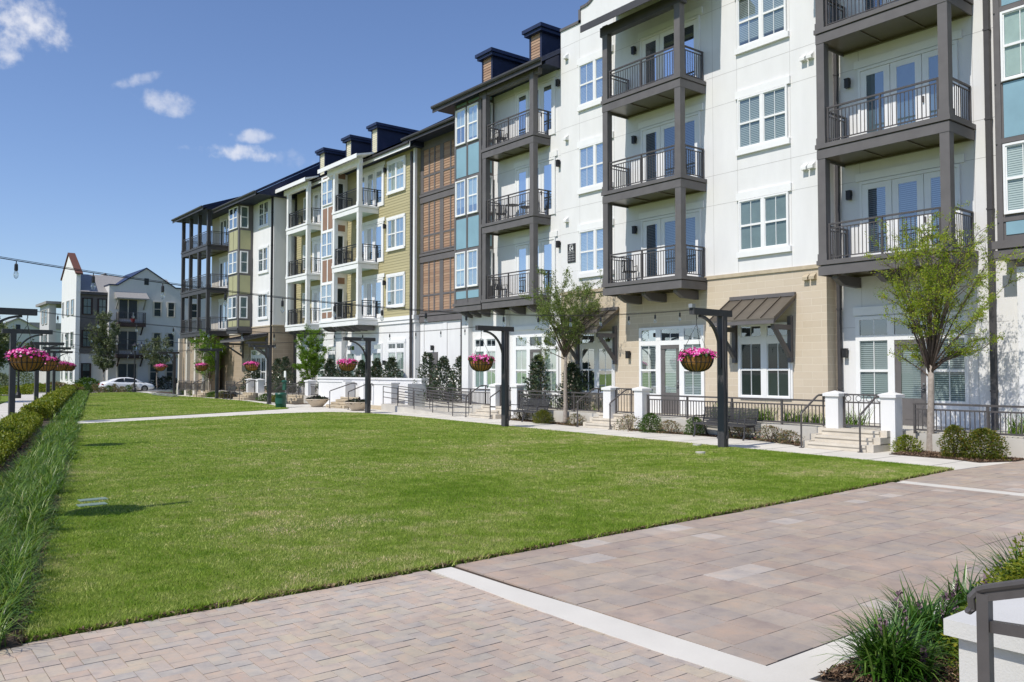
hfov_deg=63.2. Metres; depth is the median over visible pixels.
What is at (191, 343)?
string lights
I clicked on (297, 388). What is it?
metal fence
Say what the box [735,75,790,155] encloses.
window
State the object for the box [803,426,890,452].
entry steps
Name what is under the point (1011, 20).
window
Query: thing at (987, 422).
metal fence
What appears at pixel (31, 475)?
border grass
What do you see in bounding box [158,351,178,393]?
basket post
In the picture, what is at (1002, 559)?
liriope clump
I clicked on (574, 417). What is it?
rose bush
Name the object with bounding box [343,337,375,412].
basket post
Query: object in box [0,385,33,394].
garden shrub
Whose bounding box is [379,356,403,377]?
magnolia shrub
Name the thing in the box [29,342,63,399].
basket post
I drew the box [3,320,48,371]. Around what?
hanging basket
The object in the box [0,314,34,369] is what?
street tree
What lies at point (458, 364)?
magnolia shrub
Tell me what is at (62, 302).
window
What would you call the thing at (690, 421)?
round bush
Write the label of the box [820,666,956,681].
mulch bed
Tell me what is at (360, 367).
magnolia shrub
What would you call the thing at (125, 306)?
balcony door
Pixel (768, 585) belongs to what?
slab paving
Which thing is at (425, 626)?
brick paving
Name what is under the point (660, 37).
balcony door
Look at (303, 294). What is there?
window
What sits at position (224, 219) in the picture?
balcony door
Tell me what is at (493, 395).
handrail
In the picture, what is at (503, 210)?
balcony chair
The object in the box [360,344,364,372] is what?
window
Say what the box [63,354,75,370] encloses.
hanging basket
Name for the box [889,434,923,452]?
loose bush
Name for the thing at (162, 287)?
string lights
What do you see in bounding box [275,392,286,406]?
litter bin
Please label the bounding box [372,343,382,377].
window
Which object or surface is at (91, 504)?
valve cover
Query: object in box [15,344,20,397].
street lamp
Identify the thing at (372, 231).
balcony door
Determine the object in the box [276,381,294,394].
handrail
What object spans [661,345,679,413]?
entry door
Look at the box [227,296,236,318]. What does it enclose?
window
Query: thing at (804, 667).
concrete band
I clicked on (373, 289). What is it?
balcony door
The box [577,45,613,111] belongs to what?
window
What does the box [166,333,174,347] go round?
window
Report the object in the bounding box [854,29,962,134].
balcony door
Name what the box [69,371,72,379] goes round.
window
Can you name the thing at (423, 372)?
magnolia shrub
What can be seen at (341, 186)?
door
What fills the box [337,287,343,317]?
door
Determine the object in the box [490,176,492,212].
window
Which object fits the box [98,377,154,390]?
parked car
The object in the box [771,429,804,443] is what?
rose bush
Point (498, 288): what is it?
balcony chair
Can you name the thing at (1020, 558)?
leafy shrub
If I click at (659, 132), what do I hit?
balcony door
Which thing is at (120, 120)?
sky
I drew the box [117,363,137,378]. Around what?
balcony door
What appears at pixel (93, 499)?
valve cover
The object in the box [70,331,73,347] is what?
window
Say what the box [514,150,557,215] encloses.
balcony door
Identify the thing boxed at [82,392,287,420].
lawn
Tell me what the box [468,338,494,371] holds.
hanging basket
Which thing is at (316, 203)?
balcony door
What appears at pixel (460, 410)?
retaining wall
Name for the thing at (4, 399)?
ground
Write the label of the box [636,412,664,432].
round bush
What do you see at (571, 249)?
building sign
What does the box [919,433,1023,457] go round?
retaining wall
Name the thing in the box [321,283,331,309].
window
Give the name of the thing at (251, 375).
magnolia shrub
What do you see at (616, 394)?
metal gate
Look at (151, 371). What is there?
window
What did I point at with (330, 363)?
magnolia shrub
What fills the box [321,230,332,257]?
window
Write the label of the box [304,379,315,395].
gate pillar
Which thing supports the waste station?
on the sidewalk
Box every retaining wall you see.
[425,402,480,414]
[516,408,598,423]
[645,417,816,440]
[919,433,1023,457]
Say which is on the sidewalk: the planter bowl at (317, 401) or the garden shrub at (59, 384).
the planter bowl at (317, 401)
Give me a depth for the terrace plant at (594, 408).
32.81 m
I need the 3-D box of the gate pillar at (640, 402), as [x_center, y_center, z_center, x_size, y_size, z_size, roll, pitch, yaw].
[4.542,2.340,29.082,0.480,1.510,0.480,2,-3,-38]
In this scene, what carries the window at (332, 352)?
in the apartment building at (757, 168)
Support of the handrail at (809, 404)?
on the sidewalk
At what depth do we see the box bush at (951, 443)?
19.53 m
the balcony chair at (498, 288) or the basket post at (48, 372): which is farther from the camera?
the basket post at (48, 372)
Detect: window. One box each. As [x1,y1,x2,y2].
[41,310,43,324]
[44,309,47,323]
[62,302,63,317]
[65,332,68,346]
[66,300,69,314]
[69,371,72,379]
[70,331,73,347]
[71,299,73,314]
[81,330,91,346]
[81,363,90,377]
[82,298,92,314]
[97,298,106,313]
[148,363,158,380]
[152,301,162,316]
[152,332,161,345]
[165,363,172,379]
[166,302,175,317]
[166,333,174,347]
[192,303,196,317]
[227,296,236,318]
[228,206,237,230]
[228,251,237,274]
[239,296,247,317]
[240,206,248,227]
[240,251,247,272]
[251,350,266,385]
[257,245,268,274]
[257,291,268,319]
[258,199,269,228]
[302,293,304,317]
[303,197,305,221]
[303,245,305,269]
[317,346,325,383]
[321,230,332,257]
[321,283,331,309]
[322,178,332,206]
[328,346,335,376]
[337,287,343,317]
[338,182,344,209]
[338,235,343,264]
[347,345,355,374]
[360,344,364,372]
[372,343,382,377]
[386,155,405,195]
[386,213,405,251]
[386,271,405,308]
[387,338,405,377]
[455,107,465,146]
[455,179,465,217]
[455,251,465,288]
[467,102,478,141]
[467,175,478,214]
[467,249,478,286]
[474,338,495,388]
[490,103,492,139]
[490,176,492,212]
[490,249,492,285]
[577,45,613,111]
[577,131,613,194]
[577,218,613,277]
[580,331,614,392]
[734,0,789,55]
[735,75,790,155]
[736,183,791,257]
[738,322,793,398]
[1000,5,1023,81]
[1002,140,1023,214]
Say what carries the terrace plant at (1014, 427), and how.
on the terrace
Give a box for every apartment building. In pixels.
[36,253,210,390]
[171,0,1023,430]
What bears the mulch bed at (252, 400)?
on the sidewalk
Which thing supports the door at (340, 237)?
in the apartment building at (757, 168)
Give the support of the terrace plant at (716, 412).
on the terrace
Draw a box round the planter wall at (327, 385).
[317,377,427,409]
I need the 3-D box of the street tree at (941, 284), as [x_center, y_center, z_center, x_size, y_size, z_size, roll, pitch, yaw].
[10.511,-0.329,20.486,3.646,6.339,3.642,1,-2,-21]
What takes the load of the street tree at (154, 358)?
on the ground at (4, 399)
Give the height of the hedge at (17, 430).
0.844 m
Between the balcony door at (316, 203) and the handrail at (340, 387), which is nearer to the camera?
the handrail at (340, 387)
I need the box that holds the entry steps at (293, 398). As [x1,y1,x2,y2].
[286,394,305,403]
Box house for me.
[0,318,60,384]
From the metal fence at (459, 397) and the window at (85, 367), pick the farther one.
the window at (85, 367)
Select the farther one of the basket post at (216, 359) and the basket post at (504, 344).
the basket post at (216, 359)
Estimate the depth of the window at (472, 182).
38.68 m
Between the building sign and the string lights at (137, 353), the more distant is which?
the string lights at (137, 353)
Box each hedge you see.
[0,409,43,465]
[19,383,75,419]
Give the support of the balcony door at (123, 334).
in the apartment building at (121, 299)
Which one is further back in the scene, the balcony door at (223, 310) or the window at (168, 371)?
the window at (168, 371)
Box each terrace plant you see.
[587,398,602,410]
[703,402,744,418]
[735,401,780,420]
[778,406,821,422]
[821,405,876,424]
[997,404,1023,433]
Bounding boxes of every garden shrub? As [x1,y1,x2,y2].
[0,371,33,390]
[0,372,8,387]
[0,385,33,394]
[19,383,57,391]
[39,381,69,389]
[71,377,99,389]
[147,376,177,389]
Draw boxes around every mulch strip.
[0,426,77,649]
[42,393,88,425]
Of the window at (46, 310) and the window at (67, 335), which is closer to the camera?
the window at (67, 335)
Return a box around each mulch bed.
[156,392,306,404]
[513,420,582,425]
[632,429,802,445]
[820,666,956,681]
[890,453,1023,462]
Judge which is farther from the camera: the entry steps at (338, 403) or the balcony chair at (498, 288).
the entry steps at (338, 403)
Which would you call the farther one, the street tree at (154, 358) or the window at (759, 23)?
the street tree at (154, 358)
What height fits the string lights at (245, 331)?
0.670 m
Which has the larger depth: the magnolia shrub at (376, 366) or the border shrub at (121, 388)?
the border shrub at (121, 388)
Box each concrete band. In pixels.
[431,567,947,681]
[897,481,1023,495]
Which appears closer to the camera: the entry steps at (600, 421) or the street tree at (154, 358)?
the entry steps at (600, 421)
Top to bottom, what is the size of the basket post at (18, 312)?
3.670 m
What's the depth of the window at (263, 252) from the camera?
61.38 m
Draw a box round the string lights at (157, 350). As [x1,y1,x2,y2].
[65,343,247,353]
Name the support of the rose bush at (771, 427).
on the mulch bed at (731, 438)
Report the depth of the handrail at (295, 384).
52.56 m
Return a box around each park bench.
[220,386,235,398]
[509,398,549,422]
[692,406,758,440]
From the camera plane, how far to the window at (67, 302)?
89.14 m
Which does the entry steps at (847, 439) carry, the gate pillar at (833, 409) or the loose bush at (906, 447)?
the gate pillar at (833, 409)
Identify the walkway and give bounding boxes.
[0,393,45,418]
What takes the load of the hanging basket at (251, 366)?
hanging from the basket post at (269, 363)
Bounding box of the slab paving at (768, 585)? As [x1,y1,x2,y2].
[455,461,1023,665]
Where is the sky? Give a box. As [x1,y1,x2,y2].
[0,0,588,322]
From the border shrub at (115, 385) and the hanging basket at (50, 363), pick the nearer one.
the hanging basket at (50, 363)
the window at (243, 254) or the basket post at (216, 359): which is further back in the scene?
the window at (243, 254)
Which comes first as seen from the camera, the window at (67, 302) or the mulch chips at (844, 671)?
the mulch chips at (844, 671)
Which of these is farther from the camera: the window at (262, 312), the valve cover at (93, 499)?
the window at (262, 312)
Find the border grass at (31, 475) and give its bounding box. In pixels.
[0,389,88,646]
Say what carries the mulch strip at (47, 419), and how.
on the ground at (4, 399)
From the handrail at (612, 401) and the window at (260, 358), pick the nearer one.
the handrail at (612, 401)
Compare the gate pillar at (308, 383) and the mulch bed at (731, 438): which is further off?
the gate pillar at (308, 383)
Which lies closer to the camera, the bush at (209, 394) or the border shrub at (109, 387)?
the bush at (209, 394)
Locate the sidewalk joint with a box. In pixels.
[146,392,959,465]
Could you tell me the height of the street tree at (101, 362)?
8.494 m
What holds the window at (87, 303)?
in the apartment building at (121, 299)
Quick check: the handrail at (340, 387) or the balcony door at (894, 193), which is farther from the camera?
the handrail at (340, 387)
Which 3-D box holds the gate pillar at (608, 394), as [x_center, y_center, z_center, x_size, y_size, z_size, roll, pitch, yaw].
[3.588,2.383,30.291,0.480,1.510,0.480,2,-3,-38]
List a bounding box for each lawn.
[25,412,949,643]
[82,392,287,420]
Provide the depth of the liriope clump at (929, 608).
6.09 m
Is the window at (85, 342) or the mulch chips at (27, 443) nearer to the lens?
the mulch chips at (27, 443)
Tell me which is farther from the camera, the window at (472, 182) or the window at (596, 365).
the window at (472, 182)
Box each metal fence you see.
[178,380,204,390]
[225,381,243,391]
[271,383,318,394]
[426,387,489,404]
[518,390,602,411]
[646,394,824,424]
[913,403,1023,435]
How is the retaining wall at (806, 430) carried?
on the mulch bed at (731, 438)
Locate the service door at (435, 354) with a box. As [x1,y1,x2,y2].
[429,352,437,393]
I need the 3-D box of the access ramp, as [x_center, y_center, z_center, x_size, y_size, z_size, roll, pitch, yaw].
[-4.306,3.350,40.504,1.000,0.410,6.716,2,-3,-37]
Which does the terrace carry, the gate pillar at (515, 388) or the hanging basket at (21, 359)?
the gate pillar at (515, 388)
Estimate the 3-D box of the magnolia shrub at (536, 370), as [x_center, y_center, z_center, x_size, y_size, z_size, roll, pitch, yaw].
[1.071,1.671,35.401,1.621,2.368,1.775,2,-3,-38]
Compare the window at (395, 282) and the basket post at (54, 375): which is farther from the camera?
the basket post at (54, 375)
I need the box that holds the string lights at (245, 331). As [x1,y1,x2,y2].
[41,311,476,341]
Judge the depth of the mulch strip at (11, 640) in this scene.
7.44 m
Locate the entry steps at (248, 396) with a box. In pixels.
[233,392,256,399]
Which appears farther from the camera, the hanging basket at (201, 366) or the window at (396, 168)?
the hanging basket at (201, 366)
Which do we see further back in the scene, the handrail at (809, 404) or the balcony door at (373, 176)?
the balcony door at (373, 176)
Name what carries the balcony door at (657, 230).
in the apartment building at (757, 168)
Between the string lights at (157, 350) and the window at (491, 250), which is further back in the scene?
the string lights at (157, 350)
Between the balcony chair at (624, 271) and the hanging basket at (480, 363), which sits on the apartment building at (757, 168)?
the balcony chair at (624, 271)
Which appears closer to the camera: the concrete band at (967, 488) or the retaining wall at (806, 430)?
the concrete band at (967, 488)
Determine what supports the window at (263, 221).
in the apartment building at (757, 168)
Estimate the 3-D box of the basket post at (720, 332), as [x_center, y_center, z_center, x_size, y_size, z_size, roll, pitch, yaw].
[5.252,1.000,21.862,1.740,3.670,0.320,2,-3,-42]
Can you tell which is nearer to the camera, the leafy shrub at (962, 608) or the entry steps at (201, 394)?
the leafy shrub at (962, 608)
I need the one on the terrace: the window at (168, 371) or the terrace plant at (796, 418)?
the terrace plant at (796, 418)
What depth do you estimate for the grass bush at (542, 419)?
32.28 m
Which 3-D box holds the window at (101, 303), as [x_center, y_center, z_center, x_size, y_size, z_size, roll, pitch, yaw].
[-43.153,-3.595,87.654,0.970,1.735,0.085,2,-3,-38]
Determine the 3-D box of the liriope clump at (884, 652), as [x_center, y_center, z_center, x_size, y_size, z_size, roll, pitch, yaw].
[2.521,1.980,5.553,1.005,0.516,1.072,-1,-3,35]
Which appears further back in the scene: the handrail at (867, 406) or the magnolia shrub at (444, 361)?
the magnolia shrub at (444, 361)
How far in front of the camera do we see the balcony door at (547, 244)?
35.87 m
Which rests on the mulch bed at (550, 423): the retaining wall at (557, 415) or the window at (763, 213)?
the retaining wall at (557, 415)
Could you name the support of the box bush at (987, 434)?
on the mulch bed at (955, 459)
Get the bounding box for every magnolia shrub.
[236,360,261,391]
[264,358,286,391]
[271,356,296,392]
[316,358,337,381]
[333,369,352,376]
[351,359,364,376]
[371,358,383,377]
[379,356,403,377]
[413,351,441,399]
[425,356,457,400]
[442,355,461,401]
[521,354,552,406]
[549,361,588,409]
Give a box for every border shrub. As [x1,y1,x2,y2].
[89,384,99,392]
[97,386,106,392]
[104,385,113,391]
[109,383,119,391]
[117,386,126,391]
[125,384,131,391]
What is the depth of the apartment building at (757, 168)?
29.19 m
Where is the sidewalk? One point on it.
(753, 444)
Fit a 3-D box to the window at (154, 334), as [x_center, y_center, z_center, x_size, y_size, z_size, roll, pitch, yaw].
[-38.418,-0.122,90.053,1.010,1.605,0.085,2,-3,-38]
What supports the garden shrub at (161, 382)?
on the ground at (4, 399)
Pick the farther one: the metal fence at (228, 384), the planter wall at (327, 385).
the metal fence at (228, 384)
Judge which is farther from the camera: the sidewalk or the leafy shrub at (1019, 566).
the sidewalk
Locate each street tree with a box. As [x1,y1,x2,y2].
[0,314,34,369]
[84,310,120,380]
[137,335,177,389]
[189,330,226,389]
[517,265,603,422]
[864,200,1023,450]
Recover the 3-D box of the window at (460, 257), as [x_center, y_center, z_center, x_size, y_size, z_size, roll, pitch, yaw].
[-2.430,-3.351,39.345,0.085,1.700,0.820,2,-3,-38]
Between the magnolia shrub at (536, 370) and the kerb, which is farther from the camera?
the kerb
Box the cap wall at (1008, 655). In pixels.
[943,598,1023,681]
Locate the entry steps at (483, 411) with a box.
[469,405,510,418]
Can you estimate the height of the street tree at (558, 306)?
6.217 m
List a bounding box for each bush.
[206,391,214,396]
[219,391,235,398]
[255,393,272,400]
[510,412,529,419]
[532,409,554,423]
[563,413,584,425]
[611,414,641,431]
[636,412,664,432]
[655,420,684,433]
[683,417,705,434]
[728,427,752,438]
[751,424,786,441]
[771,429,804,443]
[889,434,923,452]
[936,424,969,457]
[957,427,1010,460]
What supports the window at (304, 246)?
in the apartment building at (757, 168)
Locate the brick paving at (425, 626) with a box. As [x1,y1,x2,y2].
[0,570,743,681]
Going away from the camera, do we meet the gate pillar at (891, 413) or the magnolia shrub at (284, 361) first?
the gate pillar at (891, 413)
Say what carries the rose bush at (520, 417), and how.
on the mulch bed at (550, 423)
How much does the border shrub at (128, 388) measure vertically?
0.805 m
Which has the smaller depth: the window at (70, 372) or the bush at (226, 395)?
the bush at (226, 395)
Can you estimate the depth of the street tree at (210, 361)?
65.28 m
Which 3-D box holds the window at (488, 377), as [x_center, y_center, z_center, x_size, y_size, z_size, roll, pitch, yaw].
[-1.230,1.052,38.795,0.085,2.380,1.720,2,-3,-38]
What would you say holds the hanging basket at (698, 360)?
hanging from the basket post at (720, 332)
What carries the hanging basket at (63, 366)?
hanging from the basket post at (36, 376)
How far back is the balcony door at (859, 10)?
24.91 m
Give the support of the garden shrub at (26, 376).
on the ground at (4, 399)
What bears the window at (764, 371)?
in the apartment building at (757, 168)
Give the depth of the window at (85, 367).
86.52 m
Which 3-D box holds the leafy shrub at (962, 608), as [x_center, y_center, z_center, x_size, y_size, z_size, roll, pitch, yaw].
[3.254,1.952,5.433,0.884,0.661,0.921,2,-3,-38]
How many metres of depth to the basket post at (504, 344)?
30.39 m
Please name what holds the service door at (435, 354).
in the apartment building at (757, 168)
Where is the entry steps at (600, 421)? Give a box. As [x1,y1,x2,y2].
[583,412,633,429]
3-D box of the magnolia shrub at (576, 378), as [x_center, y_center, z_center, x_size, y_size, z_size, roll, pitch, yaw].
[2.403,1.807,33.490,1.718,2.020,1.937,2,-3,-38]
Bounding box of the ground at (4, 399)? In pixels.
[0,384,88,643]
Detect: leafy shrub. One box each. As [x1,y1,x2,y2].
[927,601,967,677]
[965,561,1023,606]
[990,532,1023,578]
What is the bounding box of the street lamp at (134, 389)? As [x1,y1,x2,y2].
[132,343,137,391]
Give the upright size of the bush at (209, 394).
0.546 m
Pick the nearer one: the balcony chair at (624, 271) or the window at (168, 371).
the balcony chair at (624, 271)
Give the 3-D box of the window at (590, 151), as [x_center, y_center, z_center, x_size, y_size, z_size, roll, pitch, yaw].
[3.304,-7.060,33.157,0.100,2.160,2.040,2,-3,-38]
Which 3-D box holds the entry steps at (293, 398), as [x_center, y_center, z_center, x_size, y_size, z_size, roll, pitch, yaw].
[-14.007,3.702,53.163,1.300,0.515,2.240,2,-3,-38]
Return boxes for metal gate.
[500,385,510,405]
[615,388,633,412]
[843,393,880,427]
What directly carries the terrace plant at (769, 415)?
on the terrace
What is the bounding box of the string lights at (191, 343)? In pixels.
[54,331,341,348]
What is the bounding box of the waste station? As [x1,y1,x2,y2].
[282,371,287,392]
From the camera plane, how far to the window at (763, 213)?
26.88 m
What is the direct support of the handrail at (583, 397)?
on the sidewalk
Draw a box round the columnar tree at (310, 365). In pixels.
[292,323,332,390]
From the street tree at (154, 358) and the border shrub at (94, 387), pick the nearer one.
the border shrub at (94, 387)
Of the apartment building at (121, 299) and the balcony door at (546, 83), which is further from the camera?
the apartment building at (121, 299)
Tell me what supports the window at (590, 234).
in the apartment building at (757, 168)
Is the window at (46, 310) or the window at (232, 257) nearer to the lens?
the window at (232, 257)
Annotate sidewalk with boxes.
[78,392,1023,470]
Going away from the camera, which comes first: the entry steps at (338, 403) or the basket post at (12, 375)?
the basket post at (12, 375)
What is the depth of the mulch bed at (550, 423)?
32.24 m
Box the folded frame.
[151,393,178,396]
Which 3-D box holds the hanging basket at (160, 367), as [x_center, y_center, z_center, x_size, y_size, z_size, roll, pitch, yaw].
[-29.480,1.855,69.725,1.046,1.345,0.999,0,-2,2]
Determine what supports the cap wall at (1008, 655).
on the ground at (4, 399)
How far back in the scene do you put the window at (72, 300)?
87.12 m
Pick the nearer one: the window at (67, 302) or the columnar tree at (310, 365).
the columnar tree at (310, 365)
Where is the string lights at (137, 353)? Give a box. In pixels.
[73,348,195,355]
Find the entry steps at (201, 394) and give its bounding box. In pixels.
[193,390,214,396]
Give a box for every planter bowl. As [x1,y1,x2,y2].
[305,395,328,406]
[344,397,364,410]
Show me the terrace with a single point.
(907, 430)
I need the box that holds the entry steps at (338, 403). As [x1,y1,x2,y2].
[326,397,358,408]
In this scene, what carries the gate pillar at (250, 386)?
on the terrace
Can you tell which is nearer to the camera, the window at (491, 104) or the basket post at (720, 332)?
the basket post at (720, 332)
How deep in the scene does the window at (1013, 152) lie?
21.04 m
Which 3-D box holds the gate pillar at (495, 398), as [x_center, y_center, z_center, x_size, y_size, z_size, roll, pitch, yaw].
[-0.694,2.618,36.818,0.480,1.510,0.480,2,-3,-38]
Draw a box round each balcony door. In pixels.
[117,330,137,350]
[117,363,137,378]
[118,299,138,318]
[218,297,227,328]
[219,213,228,244]
[219,255,227,287]
[311,285,319,323]
[312,186,320,223]
[312,235,320,273]
[356,161,385,206]
[356,217,384,261]
[362,273,384,317]
[514,70,557,137]
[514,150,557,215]
[514,231,557,295]
[638,6,702,85]
[638,103,702,181]
[639,201,703,278]
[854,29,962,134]
[855,153,964,255]
[856,0,898,13]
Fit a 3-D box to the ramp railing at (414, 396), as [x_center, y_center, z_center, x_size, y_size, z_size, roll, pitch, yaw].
[-4.659,2.866,40.243,0.042,1.287,6.543,2,-3,-37]
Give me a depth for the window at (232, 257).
63.24 m
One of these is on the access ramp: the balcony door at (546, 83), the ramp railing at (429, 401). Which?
the ramp railing at (429, 401)
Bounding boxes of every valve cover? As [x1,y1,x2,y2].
[76,502,107,506]
[77,497,107,501]
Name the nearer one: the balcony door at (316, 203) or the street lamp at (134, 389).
the balcony door at (316, 203)
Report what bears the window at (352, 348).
in the apartment building at (757, 168)
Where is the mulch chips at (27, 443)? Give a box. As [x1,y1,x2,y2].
[0,435,75,644]
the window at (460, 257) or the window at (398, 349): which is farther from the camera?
the window at (398, 349)
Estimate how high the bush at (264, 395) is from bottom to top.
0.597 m
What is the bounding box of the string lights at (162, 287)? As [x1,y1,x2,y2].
[0,256,690,326]
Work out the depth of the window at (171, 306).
91.11 m
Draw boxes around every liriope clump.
[812,596,958,681]
[852,569,970,661]
[909,555,991,614]
[947,532,1023,580]
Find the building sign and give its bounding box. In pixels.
[567,243,575,262]
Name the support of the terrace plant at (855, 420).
on the terrace
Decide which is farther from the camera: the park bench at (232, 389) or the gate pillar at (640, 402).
the park bench at (232, 389)
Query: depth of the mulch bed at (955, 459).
19.36 m
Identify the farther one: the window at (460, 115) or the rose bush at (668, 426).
the window at (460, 115)
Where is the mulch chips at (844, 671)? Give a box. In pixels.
[152,391,1023,681]
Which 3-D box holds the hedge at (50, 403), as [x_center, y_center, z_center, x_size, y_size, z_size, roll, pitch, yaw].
[-30.599,3.603,56.325,1.205,0.954,50.800,1,-2,-27]
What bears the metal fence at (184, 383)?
on the terrace
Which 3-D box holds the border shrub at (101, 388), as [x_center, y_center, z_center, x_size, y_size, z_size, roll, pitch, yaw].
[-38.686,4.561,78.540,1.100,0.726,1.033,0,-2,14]
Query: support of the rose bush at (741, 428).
on the mulch bed at (731, 438)
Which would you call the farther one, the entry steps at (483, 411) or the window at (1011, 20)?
the entry steps at (483, 411)
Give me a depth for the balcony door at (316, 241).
57.74 m
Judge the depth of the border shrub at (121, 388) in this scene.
79.93 m
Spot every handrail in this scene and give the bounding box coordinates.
[239,380,255,399]
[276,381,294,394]
[287,381,303,403]
[329,383,356,407]
[347,383,372,409]
[465,385,487,416]
[489,387,510,418]
[576,388,600,426]
[609,389,633,428]
[799,394,824,447]
[858,396,880,452]
[964,579,1023,681]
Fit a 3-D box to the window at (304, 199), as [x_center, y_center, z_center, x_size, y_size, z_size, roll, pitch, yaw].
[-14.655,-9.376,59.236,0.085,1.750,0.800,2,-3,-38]
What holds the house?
on the ground at (4, 399)
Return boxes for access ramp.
[381,403,468,415]
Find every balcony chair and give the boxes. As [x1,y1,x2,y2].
[494,129,506,143]
[494,279,506,297]
[495,205,506,220]
[622,260,637,281]
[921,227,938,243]
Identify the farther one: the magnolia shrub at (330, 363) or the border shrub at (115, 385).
the border shrub at (115, 385)
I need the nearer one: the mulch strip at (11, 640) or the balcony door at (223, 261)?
the mulch strip at (11, 640)
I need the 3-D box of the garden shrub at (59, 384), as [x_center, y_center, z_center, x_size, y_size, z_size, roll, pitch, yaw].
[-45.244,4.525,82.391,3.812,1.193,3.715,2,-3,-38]
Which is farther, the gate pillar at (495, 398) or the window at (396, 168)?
the window at (396, 168)
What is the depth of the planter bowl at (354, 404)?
42.66 m
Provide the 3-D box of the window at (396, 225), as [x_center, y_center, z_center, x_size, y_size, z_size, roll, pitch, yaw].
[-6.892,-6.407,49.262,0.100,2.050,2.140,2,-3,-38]
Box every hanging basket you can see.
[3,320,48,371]
[39,338,60,370]
[54,350,68,370]
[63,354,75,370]
[154,356,166,370]
[195,356,208,370]
[243,352,259,370]
[336,343,357,370]
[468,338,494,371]
[678,320,716,371]
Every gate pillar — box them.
[245,378,254,391]
[255,379,264,399]
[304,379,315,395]
[489,383,500,409]
[510,383,524,417]
[601,386,619,418]
[632,386,651,428]
[822,391,847,427]
[878,392,904,449]
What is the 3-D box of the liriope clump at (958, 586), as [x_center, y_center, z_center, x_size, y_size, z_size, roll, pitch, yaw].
[3.723,2.024,6.709,1.066,0.513,1.031,2,-3,-38]
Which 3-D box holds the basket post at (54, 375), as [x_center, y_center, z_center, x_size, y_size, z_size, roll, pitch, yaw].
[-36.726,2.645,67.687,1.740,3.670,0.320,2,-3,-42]
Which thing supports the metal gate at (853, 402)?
attached to the gate pillar at (833, 409)
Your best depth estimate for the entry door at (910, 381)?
23.63 m
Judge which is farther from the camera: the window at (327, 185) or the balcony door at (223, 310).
the balcony door at (223, 310)
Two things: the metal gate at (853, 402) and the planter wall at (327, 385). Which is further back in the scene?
the planter wall at (327, 385)
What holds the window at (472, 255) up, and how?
in the apartment building at (757, 168)
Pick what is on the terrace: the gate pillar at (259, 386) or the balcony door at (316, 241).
the gate pillar at (259, 386)
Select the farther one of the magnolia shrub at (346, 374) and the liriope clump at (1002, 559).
the magnolia shrub at (346, 374)
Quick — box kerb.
[33,389,176,392]
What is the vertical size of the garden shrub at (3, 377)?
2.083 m
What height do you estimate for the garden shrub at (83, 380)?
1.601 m
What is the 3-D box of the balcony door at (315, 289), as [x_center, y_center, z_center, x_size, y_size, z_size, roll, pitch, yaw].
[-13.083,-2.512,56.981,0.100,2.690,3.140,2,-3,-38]
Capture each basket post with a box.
[0,307,37,322]
[1,329,52,413]
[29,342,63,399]
[42,347,70,393]
[51,351,72,390]
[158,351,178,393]
[199,348,221,398]
[248,344,275,403]
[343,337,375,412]
[475,325,513,426]
[689,308,731,447]
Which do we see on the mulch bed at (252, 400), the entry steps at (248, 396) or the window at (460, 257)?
the entry steps at (248, 396)
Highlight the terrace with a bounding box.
[219,390,1023,449]
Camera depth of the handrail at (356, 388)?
44.28 m
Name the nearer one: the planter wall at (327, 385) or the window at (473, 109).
the window at (473, 109)
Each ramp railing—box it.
[383,386,452,415]
[398,386,468,414]
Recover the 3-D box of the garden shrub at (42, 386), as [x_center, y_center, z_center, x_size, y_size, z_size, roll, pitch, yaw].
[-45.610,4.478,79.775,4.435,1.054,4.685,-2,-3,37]
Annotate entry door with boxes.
[530,349,541,404]
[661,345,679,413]
[894,339,926,425]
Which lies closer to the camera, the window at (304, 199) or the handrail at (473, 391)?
the handrail at (473, 391)
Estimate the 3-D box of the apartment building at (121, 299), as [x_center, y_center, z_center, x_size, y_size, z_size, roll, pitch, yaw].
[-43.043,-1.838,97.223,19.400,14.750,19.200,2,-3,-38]
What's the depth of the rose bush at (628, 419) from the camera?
28.50 m
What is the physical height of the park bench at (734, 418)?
0.934 m
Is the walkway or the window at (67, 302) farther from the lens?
the window at (67, 302)
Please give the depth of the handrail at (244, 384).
58.11 m

